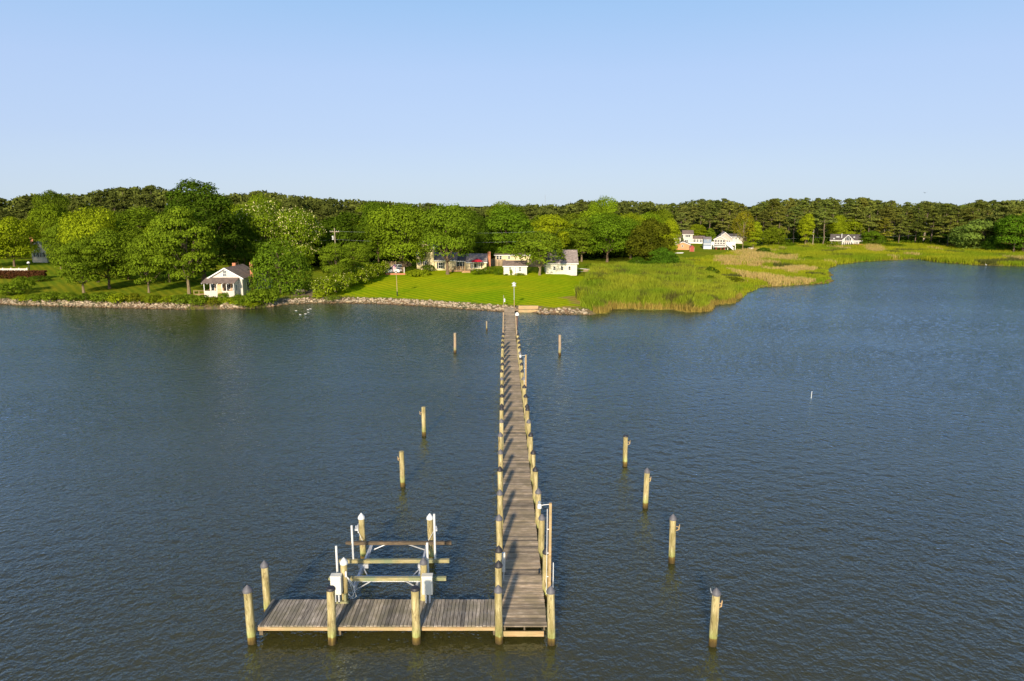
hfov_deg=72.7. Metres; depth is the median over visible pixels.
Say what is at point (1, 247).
broadleaf tree
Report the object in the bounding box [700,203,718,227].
pine tree
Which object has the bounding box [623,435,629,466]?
mooring piling
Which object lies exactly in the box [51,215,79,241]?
broadleaf tree
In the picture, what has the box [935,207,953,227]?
pine tree
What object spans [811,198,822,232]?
pine tree
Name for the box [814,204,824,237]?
pine tree
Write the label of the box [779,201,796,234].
pine tree
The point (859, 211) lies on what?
pine tree
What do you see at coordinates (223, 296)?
shrub
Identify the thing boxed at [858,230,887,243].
dense round tree
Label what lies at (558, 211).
pine tree
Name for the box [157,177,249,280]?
broadleaf tree
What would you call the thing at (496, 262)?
fence
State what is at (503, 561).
power box
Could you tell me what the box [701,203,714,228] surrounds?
pine tree
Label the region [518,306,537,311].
bulkhead
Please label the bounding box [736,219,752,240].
broadleaf tree
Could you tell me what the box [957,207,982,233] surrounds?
pine tree
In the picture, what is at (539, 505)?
lamp post
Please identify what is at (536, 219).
broadleaf tree
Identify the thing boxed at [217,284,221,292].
door
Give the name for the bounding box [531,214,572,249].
spreading tree
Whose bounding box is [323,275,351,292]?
shrub
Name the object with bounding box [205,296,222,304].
shrub
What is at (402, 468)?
mooring piling
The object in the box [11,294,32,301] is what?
shrub
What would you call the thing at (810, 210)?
pine tree
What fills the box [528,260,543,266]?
fence
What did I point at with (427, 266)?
shrub
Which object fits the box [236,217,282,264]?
broadleaf tree
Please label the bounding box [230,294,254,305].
shrub
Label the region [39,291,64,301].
shrub
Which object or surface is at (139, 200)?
pine tree
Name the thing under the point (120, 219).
broadleaf tree
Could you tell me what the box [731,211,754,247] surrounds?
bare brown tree
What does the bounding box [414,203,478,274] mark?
broadleaf tree
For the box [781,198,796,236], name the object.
pine tree
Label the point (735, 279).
shrub
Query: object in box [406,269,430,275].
shrub
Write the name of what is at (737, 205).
pine tree
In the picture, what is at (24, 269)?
fence
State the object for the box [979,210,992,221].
pine tree
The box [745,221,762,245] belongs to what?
spreading tree
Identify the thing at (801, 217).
pine tree
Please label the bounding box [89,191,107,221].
pine tree
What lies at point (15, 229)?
broadleaf tree
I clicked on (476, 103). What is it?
sky
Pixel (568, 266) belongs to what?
barn
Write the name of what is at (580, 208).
pine tree
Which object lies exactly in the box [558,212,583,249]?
broadleaf tree
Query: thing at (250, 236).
broadleaf tree
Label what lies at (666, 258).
shrub
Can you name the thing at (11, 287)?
shrub
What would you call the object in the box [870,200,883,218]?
pine tree
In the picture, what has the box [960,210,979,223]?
pine tree
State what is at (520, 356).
lamp post
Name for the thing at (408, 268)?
shrub
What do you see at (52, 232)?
spreading tree
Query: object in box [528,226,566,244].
broadleaf tree
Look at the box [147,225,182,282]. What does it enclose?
broadleaf tree
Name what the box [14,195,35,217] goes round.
pine tree
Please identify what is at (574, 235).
broadleaf tree
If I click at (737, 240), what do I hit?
house
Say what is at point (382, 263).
shrub
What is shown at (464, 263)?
house
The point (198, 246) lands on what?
spreading tree
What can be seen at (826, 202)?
pine tree
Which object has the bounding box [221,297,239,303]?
shrub
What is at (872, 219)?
pine tree
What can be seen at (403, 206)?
broadleaf tree
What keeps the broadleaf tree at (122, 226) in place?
on the ground at (532, 287)
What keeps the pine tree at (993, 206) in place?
on the ground at (532, 287)
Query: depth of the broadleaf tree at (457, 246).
184.09 m
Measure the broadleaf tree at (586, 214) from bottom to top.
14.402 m
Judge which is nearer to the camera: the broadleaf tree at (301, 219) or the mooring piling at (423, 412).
the mooring piling at (423, 412)
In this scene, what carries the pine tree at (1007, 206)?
on the ground at (532, 287)
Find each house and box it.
[29,238,51,262]
[416,241,490,272]
[493,253,529,259]
[674,230,704,243]
[702,237,711,248]
[711,231,735,249]
[728,234,742,243]
[830,234,862,244]
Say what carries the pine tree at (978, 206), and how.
on the ground at (532, 287)
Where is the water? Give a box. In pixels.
[0,259,1023,680]
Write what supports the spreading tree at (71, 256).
on the ground at (532, 287)
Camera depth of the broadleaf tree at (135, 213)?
173.39 m
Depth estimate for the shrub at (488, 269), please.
156.40 m
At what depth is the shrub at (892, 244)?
258.08 m
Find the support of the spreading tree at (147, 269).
on the ground at (532, 287)
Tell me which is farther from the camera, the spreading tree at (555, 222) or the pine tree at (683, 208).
the pine tree at (683, 208)
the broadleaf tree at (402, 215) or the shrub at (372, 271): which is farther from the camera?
the broadleaf tree at (402, 215)
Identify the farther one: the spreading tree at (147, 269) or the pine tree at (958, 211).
the pine tree at (958, 211)
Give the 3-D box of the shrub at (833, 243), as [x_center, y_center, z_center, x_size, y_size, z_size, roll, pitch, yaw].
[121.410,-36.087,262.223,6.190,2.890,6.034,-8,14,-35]
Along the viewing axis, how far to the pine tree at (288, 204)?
176.56 m
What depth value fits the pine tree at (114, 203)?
190.24 m
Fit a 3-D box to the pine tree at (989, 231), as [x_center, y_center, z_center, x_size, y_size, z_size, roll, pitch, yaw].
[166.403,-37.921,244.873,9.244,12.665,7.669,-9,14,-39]
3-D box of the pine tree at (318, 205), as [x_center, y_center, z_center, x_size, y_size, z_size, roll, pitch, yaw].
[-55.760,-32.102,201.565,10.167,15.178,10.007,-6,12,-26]
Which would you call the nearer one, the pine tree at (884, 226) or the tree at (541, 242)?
the tree at (541, 242)
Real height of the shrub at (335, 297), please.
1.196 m
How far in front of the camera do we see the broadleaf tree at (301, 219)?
153.44 m
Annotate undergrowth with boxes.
[0,228,1021,265]
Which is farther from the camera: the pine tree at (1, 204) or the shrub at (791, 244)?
the shrub at (791, 244)
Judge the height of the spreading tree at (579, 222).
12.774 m
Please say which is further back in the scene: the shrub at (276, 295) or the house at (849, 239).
the house at (849, 239)
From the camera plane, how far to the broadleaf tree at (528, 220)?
204.14 m
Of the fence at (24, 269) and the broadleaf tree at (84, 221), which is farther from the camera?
the fence at (24, 269)
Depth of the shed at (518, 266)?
153.85 m
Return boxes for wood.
[2,186,1023,235]
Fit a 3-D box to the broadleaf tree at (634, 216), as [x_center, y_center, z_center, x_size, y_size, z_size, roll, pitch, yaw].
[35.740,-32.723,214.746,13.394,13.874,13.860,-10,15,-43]
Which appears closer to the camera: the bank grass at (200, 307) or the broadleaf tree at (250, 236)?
the bank grass at (200, 307)
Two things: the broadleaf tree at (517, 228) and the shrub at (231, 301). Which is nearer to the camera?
the shrub at (231, 301)
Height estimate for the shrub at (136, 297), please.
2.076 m
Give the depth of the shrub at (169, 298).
116.63 m
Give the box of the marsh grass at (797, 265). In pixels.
[683,240,1023,296]
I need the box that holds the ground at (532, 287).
[0,207,1023,314]
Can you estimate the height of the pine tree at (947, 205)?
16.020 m
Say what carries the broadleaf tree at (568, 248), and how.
on the ground at (532, 287)
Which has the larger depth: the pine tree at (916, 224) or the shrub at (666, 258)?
the pine tree at (916, 224)
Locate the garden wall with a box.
[386,273,405,274]
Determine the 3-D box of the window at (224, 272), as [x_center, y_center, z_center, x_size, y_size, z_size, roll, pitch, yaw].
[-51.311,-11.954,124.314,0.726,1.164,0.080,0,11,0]
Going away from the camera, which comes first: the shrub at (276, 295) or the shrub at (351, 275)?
the shrub at (276, 295)
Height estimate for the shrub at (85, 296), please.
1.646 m
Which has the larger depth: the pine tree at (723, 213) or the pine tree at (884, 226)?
the pine tree at (723, 213)
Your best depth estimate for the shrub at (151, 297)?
116.58 m
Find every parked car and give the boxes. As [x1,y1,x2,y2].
[383,267,399,273]
[387,264,405,271]
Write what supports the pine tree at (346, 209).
on the ground at (532, 287)
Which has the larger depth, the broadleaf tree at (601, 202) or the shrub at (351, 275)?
the broadleaf tree at (601, 202)
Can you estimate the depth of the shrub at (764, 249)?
229.02 m
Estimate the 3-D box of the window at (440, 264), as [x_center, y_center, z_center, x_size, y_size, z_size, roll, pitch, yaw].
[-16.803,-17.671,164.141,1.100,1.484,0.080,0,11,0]
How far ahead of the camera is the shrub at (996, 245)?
234.87 m
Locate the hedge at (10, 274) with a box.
[0,270,47,278]
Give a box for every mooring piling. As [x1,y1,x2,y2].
[397,451,404,487]
[419,406,425,435]
[454,333,455,352]
[558,335,560,355]
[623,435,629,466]
[642,468,650,508]
[668,514,679,563]
[708,587,722,646]
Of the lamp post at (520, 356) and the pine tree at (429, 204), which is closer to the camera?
the lamp post at (520, 356)
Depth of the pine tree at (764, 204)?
300.62 m
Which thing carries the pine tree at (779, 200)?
on the ground at (532, 287)
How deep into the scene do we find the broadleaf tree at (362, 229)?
171.28 m
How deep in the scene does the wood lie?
251.77 m
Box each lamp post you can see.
[519,353,525,385]
[537,500,551,593]
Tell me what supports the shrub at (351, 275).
on the ground at (532, 287)
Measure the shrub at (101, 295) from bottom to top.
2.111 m
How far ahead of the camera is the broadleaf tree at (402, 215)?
155.41 m
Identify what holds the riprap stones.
on the ground at (532, 287)
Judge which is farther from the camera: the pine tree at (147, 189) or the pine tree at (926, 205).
the pine tree at (926, 205)
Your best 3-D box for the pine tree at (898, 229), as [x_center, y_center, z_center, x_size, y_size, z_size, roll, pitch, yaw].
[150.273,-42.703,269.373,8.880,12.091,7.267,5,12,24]
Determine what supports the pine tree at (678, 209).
on the ground at (532, 287)
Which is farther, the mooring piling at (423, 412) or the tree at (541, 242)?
the tree at (541, 242)
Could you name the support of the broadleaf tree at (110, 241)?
on the ground at (532, 287)
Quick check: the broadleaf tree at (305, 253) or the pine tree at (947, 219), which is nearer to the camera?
the broadleaf tree at (305, 253)
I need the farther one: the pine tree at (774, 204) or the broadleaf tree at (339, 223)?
the pine tree at (774, 204)
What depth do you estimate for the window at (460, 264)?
164.71 m
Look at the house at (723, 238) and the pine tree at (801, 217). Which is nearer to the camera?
the house at (723, 238)
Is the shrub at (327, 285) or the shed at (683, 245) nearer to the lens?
the shrub at (327, 285)
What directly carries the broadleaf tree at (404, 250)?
on the ground at (532, 287)
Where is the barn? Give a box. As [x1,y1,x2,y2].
[543,250,578,274]
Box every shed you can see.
[503,260,527,274]
[676,241,690,249]
[689,245,694,251]
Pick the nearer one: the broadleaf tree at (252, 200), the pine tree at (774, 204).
the broadleaf tree at (252, 200)
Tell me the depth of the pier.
29.30 m
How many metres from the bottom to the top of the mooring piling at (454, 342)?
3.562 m
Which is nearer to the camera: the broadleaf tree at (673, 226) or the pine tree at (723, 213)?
the broadleaf tree at (673, 226)
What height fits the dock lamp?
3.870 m
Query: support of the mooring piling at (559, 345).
in the water
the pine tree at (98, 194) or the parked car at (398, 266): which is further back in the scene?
the pine tree at (98, 194)
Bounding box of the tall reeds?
[573,256,743,312]
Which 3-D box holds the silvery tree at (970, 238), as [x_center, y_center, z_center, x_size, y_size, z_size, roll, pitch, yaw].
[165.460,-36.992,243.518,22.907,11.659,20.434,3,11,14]
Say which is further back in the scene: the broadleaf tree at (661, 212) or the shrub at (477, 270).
the broadleaf tree at (661, 212)
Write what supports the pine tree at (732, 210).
on the ground at (532, 287)
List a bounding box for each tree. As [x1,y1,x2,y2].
[0,197,12,223]
[0,208,8,219]
[0,216,41,266]
[0,225,41,245]
[0,229,6,254]
[8,202,44,233]
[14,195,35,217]
[23,226,49,244]
[26,202,73,227]
[29,189,72,217]
[38,225,70,268]
[49,240,107,292]
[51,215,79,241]
[55,204,124,281]
[67,195,83,213]
[68,228,138,288]
[71,200,95,216]
[82,211,139,238]
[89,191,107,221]
[102,217,143,279]
[105,195,125,212]
[108,206,157,234]
[110,187,134,214]
[123,232,166,292]
[130,193,161,227]
[139,185,165,223]
[144,206,219,293]
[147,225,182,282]
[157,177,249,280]
[219,204,244,251]
[221,220,263,266]
[223,196,239,210]
[233,199,296,272]
[234,192,281,238]
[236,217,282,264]
[244,190,262,199]
[247,237,313,295]
[266,206,326,271]
[280,201,309,224]
[284,227,315,264]
[309,211,372,261]
[310,203,330,229]
[312,232,346,264]
[316,206,338,232]
[317,243,354,275]
[337,207,353,228]
[342,242,374,270]
[343,216,388,261]
[353,200,397,261]
[355,200,380,216]
[362,202,437,271]
[385,228,419,260]
[391,202,421,219]
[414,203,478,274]
[424,203,437,212]
[440,226,481,253]
[453,210,490,253]
[477,225,510,256]
[479,205,533,255]
[484,201,529,218]
[501,216,537,226]
[510,229,565,274]
[523,214,549,244]
[524,205,537,219]
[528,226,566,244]
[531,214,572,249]
[551,209,565,216]
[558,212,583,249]
[560,218,599,254]
[562,217,598,261]
[563,247,579,255]
[573,199,587,214]
[578,209,617,220]
[579,209,611,228]
[580,211,636,261]
[588,195,618,214]
[593,216,624,257]
[613,218,648,257]
[615,212,651,245]
[623,217,675,260]
[625,206,639,214]
[639,211,662,241]
[650,206,673,221]
[656,216,674,234]
[659,218,681,252]
[667,203,681,231]
[673,212,689,229]
[675,205,691,226]
[679,206,695,228]
[685,206,699,230]
[689,224,706,235]
[693,200,709,224]
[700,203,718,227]
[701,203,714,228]
[704,200,725,233]
[706,228,716,241]
[713,209,732,231]
[719,198,729,221]
[719,201,737,233]
[724,214,740,230]
[731,203,740,224]
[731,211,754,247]
[735,204,747,233]
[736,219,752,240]
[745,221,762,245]
[748,206,765,225]
[753,201,772,224]
[755,211,772,230]
[760,226,786,245]
[763,198,784,226]
[768,198,782,223]
[771,205,789,243]
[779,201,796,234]
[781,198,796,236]
[783,206,803,242]
[791,208,807,236]
[795,197,811,229]
[797,213,815,242]
[803,208,814,242]
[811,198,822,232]
[813,199,837,243]
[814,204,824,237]
[822,201,840,233]
[825,216,867,233]
[829,215,848,233]
[837,198,859,225]
[837,199,850,224]
[844,204,867,232]
[852,198,868,230]
[858,200,880,231]
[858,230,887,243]
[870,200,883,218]
[871,210,887,235]
[873,218,893,241]
[874,206,903,234]
[886,200,896,225]
[888,214,911,242]
[890,208,903,238]
[900,210,917,238]
[902,202,913,233]
[906,205,924,241]
[913,201,933,240]
[917,208,944,240]
[921,210,946,235]
[934,215,959,244]
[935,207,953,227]
[936,203,956,223]
[947,218,1013,249]
[948,208,967,227]
[955,205,968,222]
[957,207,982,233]
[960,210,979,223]
[973,199,987,216]
[973,215,994,235]
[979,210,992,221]
[986,201,1016,223]
[989,200,999,227]
[991,213,1023,250]
[997,208,1023,251]
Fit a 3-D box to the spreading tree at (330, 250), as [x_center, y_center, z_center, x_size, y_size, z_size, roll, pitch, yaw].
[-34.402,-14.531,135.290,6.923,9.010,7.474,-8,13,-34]
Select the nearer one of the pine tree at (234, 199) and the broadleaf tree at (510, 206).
the pine tree at (234, 199)
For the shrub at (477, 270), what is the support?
on the ground at (532, 287)
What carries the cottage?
on the ground at (532, 287)
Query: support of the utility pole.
on the ground at (532, 287)
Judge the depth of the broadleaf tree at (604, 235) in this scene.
186.41 m
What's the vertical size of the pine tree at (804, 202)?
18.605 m
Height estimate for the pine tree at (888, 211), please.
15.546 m
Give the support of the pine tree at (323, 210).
on the ground at (532, 287)
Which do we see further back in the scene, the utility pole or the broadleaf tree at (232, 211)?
the broadleaf tree at (232, 211)
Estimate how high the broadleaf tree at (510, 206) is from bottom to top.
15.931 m
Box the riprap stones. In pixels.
[0,297,591,314]
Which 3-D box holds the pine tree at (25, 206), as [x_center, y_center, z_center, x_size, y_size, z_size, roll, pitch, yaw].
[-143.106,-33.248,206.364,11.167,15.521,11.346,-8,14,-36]
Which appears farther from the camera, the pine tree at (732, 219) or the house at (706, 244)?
the pine tree at (732, 219)
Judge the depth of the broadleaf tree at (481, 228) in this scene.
173.68 m
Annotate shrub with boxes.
[0,283,26,295]
[7,276,36,289]
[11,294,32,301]
[21,275,50,280]
[25,294,43,301]
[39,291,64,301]
[57,292,84,301]
[77,293,92,300]
[89,291,111,302]
[105,292,128,303]
[122,292,144,302]
[141,294,161,303]
[157,295,177,302]
[171,293,192,304]
[186,295,209,304]
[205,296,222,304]
[217,292,228,303]
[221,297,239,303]
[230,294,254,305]
[239,301,260,306]
[246,290,272,304]
[259,289,279,302]
[309,278,340,295]
[312,292,325,298]
[322,295,340,300]
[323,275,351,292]
[334,271,358,288]
[345,268,368,285]
[355,266,376,280]
[362,263,384,277]
[370,260,389,274]
[405,266,414,270]
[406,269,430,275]
[421,264,433,271]
[470,269,486,274]
[482,266,497,273]
[492,268,503,274]
[628,257,648,264]
[645,247,679,263]
[706,266,719,272]
[727,276,745,281]
[756,247,770,251]
[779,243,798,245]
[826,241,841,245]
[882,243,905,245]
[980,235,1018,250]
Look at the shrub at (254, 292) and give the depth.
116.62 m
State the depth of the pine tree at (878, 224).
283.42 m
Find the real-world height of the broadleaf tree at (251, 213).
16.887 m
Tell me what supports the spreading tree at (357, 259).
on the ground at (532, 287)
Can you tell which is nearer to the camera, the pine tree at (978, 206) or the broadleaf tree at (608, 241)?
the broadleaf tree at (608, 241)
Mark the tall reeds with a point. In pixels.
(684, 284)
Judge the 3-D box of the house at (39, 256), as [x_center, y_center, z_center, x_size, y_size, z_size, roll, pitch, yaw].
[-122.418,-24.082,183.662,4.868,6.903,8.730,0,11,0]
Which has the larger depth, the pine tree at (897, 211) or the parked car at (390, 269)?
the pine tree at (897, 211)
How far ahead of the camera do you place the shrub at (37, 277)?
144.24 m
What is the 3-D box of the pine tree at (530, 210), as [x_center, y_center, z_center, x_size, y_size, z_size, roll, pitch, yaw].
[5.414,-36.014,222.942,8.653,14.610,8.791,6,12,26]
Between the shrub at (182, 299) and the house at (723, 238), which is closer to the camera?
the shrub at (182, 299)
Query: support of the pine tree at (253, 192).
on the ground at (532, 287)
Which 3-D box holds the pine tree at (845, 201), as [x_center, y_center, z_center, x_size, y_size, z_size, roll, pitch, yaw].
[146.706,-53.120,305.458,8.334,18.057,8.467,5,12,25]
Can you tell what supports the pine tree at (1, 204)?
on the ground at (532, 287)
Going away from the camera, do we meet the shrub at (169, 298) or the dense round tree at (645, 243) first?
the shrub at (169, 298)
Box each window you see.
[222,270,226,276]
[438,262,442,268]
[456,262,462,267]
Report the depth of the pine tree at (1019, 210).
228.25 m
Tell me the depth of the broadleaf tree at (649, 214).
230.39 m
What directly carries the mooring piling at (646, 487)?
in the water
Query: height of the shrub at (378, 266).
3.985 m
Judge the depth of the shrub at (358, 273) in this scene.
138.19 m
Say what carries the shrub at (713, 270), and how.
on the ground at (532, 287)
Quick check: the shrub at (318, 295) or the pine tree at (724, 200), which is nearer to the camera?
the shrub at (318, 295)
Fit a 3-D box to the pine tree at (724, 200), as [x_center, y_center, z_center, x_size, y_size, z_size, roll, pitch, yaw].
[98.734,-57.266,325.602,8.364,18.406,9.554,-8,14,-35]
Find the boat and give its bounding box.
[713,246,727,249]
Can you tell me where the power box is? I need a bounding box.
[502,552,504,579]
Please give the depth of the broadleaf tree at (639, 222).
202.78 m
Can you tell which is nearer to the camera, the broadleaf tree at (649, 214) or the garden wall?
the garden wall
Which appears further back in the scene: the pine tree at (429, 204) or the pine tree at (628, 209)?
the pine tree at (628, 209)
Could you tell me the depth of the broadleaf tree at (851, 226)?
273.47 m
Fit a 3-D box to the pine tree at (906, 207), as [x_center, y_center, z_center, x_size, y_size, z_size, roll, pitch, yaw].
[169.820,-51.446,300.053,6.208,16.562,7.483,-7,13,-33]
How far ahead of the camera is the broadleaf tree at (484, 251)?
189.07 m
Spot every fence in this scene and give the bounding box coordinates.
[0,268,27,270]
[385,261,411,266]
[487,259,505,265]
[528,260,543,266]
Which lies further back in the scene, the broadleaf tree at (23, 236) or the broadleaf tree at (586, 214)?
the broadleaf tree at (586, 214)
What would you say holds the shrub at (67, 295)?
on the ground at (532, 287)
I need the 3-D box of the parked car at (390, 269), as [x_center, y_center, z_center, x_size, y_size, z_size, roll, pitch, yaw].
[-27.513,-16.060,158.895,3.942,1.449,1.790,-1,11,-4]
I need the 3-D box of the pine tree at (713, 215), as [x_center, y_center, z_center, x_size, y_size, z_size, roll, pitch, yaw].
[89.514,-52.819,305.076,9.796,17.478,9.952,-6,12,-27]
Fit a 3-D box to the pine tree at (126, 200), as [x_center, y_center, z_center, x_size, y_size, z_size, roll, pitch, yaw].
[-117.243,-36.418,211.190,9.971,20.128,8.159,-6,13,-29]
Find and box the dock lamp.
[515,312,518,332]
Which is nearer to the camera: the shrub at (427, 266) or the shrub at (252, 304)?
the shrub at (252, 304)
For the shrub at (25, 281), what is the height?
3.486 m
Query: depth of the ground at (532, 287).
136.59 m
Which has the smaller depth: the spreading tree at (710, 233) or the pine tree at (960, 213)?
the spreading tree at (710, 233)
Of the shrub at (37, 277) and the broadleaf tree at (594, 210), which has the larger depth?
the broadleaf tree at (594, 210)
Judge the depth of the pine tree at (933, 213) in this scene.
262.75 m
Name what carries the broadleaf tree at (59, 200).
on the ground at (532, 287)
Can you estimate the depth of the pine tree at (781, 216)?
271.30 m
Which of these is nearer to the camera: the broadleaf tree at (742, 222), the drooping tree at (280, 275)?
the drooping tree at (280, 275)
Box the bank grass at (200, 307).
[0,294,587,309]
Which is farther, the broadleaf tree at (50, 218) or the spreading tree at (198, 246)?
the broadleaf tree at (50, 218)
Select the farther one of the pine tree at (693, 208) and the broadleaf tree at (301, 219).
the pine tree at (693, 208)
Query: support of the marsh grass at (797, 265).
on the ground at (532, 287)
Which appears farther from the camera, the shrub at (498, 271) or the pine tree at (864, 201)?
the pine tree at (864, 201)
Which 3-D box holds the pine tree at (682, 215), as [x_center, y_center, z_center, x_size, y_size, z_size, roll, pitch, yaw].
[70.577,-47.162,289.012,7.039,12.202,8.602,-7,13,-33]
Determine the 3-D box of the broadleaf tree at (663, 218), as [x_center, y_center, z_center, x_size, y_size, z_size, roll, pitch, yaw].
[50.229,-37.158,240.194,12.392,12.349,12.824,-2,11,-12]
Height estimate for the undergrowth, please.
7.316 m
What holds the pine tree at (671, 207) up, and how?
on the ground at (532, 287)
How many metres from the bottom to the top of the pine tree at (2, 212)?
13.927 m
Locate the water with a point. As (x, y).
(836, 477)
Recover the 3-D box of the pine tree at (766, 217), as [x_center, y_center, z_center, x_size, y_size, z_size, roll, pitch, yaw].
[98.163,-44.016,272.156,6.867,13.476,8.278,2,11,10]
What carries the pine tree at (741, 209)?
on the ground at (532, 287)
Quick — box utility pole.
[330,228,338,263]
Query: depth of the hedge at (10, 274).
148.07 m
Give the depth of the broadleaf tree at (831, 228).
272.61 m
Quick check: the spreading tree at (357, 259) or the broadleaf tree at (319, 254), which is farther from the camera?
the broadleaf tree at (319, 254)
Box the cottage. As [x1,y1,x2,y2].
[193,262,272,296]
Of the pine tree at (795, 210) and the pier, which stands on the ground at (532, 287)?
the pine tree at (795, 210)
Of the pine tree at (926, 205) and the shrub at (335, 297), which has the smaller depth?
the shrub at (335, 297)
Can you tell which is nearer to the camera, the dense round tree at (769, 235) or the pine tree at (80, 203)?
the pine tree at (80, 203)
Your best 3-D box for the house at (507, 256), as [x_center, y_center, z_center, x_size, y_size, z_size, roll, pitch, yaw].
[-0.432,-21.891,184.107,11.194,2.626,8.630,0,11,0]
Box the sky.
[0,0,1023,206]
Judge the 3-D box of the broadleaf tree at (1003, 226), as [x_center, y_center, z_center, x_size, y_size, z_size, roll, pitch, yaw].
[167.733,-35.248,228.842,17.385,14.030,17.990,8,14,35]
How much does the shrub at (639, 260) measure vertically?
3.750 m
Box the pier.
[242,308,554,645]
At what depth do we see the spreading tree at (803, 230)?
263.68 m
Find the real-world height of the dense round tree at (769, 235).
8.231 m
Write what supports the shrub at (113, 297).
on the ground at (532, 287)
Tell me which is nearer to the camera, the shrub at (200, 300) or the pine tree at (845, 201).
the shrub at (200, 300)
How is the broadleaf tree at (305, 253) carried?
on the ground at (532, 287)
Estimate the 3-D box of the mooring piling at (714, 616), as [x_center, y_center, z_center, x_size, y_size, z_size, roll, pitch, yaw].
[7.898,11.356,27.280,0.420,3.654,0.372,-5,12,-25]
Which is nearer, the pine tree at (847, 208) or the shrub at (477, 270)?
the shrub at (477, 270)
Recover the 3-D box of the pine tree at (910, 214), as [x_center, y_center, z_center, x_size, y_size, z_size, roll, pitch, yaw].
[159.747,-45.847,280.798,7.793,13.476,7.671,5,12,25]
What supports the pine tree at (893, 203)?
on the ground at (532, 287)
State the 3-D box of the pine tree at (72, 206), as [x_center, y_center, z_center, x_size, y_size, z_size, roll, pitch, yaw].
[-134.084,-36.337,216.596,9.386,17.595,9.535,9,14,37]
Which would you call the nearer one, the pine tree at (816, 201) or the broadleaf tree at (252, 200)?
the broadleaf tree at (252, 200)
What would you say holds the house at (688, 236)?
on the ground at (532, 287)
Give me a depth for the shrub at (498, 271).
154.13 m
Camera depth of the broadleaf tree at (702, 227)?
296.20 m
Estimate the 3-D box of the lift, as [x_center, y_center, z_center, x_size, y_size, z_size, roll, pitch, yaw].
[-5.325,9.981,31.353,5.050,4.801,4.908,0,11,0]
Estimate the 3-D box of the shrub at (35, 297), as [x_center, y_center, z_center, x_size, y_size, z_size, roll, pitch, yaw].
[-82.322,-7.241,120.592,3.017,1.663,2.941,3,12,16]
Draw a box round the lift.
[328,513,451,606]
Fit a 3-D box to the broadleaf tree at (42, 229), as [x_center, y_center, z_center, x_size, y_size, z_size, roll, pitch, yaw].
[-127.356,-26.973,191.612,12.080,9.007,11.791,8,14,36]
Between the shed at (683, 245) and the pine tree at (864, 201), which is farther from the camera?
the pine tree at (864, 201)
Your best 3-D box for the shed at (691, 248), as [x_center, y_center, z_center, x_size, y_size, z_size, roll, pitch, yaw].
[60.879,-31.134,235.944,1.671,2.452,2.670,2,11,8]
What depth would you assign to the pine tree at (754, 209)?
289.77 m
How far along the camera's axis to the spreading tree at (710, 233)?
252.69 m
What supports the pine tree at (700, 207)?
on the ground at (532, 287)
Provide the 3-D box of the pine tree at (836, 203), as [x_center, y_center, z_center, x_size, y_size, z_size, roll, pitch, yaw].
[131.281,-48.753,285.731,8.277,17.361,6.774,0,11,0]
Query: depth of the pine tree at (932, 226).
289.25 m
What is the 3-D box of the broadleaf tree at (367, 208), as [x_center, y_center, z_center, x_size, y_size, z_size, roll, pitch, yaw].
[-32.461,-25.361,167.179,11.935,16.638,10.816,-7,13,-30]
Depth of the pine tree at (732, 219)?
291.29 m
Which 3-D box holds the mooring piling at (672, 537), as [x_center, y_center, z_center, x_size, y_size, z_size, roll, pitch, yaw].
[7.744,10.108,33.581,0.359,3.692,0.481,-10,15,-42]

